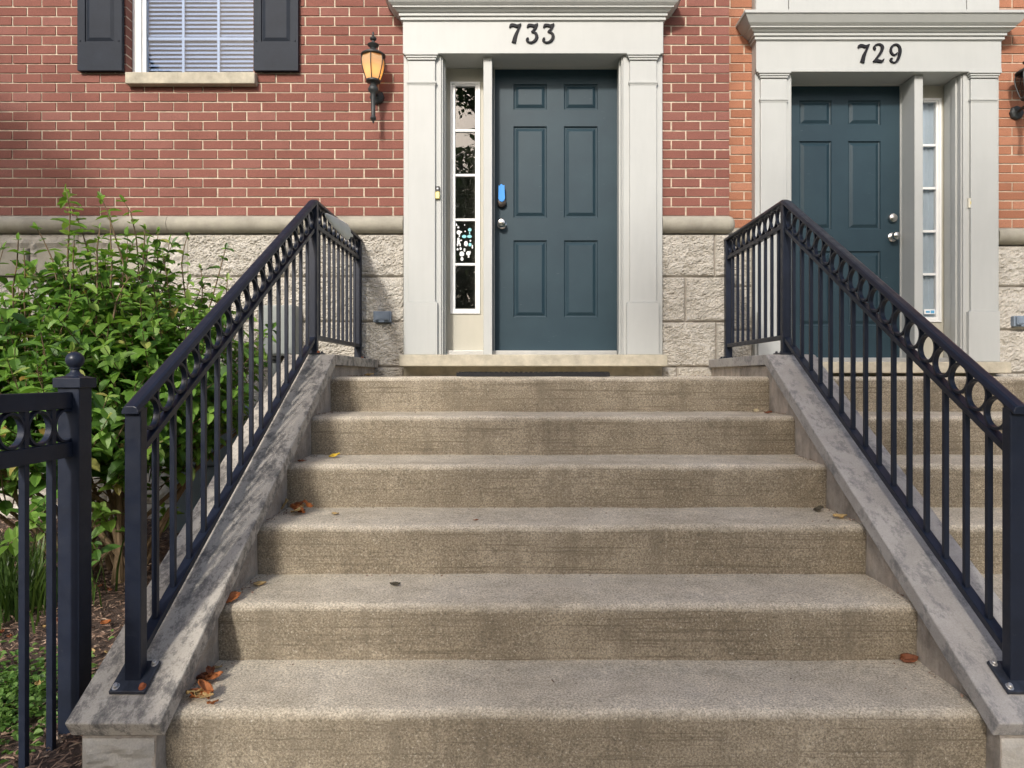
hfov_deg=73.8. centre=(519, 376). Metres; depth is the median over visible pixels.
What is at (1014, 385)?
concrete staircase
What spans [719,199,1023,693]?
stair railing
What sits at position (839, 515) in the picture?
fallen leaf
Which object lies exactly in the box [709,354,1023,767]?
stair side wall
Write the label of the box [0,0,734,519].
brick house
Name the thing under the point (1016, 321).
outlet cover
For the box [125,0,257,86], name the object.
window
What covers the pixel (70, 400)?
garden fence
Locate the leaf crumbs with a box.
[187,375,963,702]
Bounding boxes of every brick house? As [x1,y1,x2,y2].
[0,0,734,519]
[729,0,1023,376]
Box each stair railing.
[109,199,365,693]
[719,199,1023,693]
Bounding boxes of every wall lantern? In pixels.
[361,32,385,122]
[1009,61,1023,119]
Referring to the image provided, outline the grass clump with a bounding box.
[0,515,124,635]
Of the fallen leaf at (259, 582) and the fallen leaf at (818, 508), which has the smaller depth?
the fallen leaf at (259, 582)
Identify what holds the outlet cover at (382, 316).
attached to the brick house at (592, 136)
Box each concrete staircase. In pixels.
[166,376,986,767]
[833,376,1023,601]
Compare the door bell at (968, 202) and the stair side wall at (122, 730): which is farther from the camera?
the door bell at (968, 202)
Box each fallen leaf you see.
[100,619,110,624]
[186,688,203,693]
[193,689,213,697]
[197,679,213,692]
[205,671,222,679]
[206,665,214,672]
[207,699,218,703]
[226,591,240,602]
[253,581,265,584]
[303,499,312,506]
[813,505,823,510]
[833,514,846,517]
[900,653,917,662]
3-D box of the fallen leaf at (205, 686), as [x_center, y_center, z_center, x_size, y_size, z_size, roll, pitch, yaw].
[-0.933,0.918,2.025,0.039,0.040,0.043,0,0,-35]
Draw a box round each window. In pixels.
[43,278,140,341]
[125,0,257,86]
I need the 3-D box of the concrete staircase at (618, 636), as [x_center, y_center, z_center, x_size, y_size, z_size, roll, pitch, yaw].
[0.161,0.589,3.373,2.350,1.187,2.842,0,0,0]
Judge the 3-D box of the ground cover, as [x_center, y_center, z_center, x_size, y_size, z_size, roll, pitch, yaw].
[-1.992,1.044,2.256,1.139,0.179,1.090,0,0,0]
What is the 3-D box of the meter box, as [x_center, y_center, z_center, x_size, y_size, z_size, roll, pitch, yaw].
[-1.663,0.245,4.707,0.255,1.470,0.117,0,0,0]
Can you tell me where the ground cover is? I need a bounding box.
[0,629,113,767]
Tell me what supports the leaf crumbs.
on the concrete staircase at (618, 636)
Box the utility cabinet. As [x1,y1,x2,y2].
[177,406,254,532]
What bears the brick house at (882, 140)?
on the ground
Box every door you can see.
[495,70,616,350]
[791,86,900,357]
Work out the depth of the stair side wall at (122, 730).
2.29 m
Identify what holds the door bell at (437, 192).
attached to the brick house at (592, 136)
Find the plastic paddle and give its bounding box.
[325,213,352,239]
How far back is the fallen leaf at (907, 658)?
2.28 m
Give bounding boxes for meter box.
[258,305,298,377]
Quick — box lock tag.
[498,184,504,201]
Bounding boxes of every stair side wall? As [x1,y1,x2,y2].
[65,354,377,767]
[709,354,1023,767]
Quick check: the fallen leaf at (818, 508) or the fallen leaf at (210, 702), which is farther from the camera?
the fallen leaf at (818, 508)
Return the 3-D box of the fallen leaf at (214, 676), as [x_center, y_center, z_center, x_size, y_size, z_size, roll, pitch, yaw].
[-0.958,0.935,2.132,0.045,0.014,0.042,0,0,0]
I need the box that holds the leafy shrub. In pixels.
[0,184,275,584]
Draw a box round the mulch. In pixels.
[0,515,179,767]
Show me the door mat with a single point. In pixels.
(532, 373)
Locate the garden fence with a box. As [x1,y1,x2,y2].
[0,352,96,767]
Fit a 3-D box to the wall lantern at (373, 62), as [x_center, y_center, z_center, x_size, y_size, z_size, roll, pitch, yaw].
[-1.001,-2.041,4.679,0.166,0.628,0.221,0,0,0]
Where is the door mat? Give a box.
[456,372,609,375]
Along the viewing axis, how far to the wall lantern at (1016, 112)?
4.92 m
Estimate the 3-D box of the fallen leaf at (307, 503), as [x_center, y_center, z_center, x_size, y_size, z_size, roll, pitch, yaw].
[-0.894,0.533,2.881,0.035,0.036,0.033,0,0,41]
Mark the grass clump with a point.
(9, 583)
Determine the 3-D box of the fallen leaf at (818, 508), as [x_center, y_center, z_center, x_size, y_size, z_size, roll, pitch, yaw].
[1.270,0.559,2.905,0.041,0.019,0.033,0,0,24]
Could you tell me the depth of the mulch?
2.73 m
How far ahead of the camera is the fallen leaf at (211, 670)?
2.16 m
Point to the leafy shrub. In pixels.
(119, 366)
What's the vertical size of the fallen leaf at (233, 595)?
0.028 m
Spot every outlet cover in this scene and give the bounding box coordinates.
[373,311,391,322]
[1010,316,1023,326]
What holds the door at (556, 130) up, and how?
in the brick house at (592, 136)
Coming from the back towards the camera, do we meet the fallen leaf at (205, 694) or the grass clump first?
the grass clump
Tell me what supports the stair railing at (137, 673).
on the stair side wall at (122, 730)
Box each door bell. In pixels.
[435,186,439,198]
[967,198,970,207]

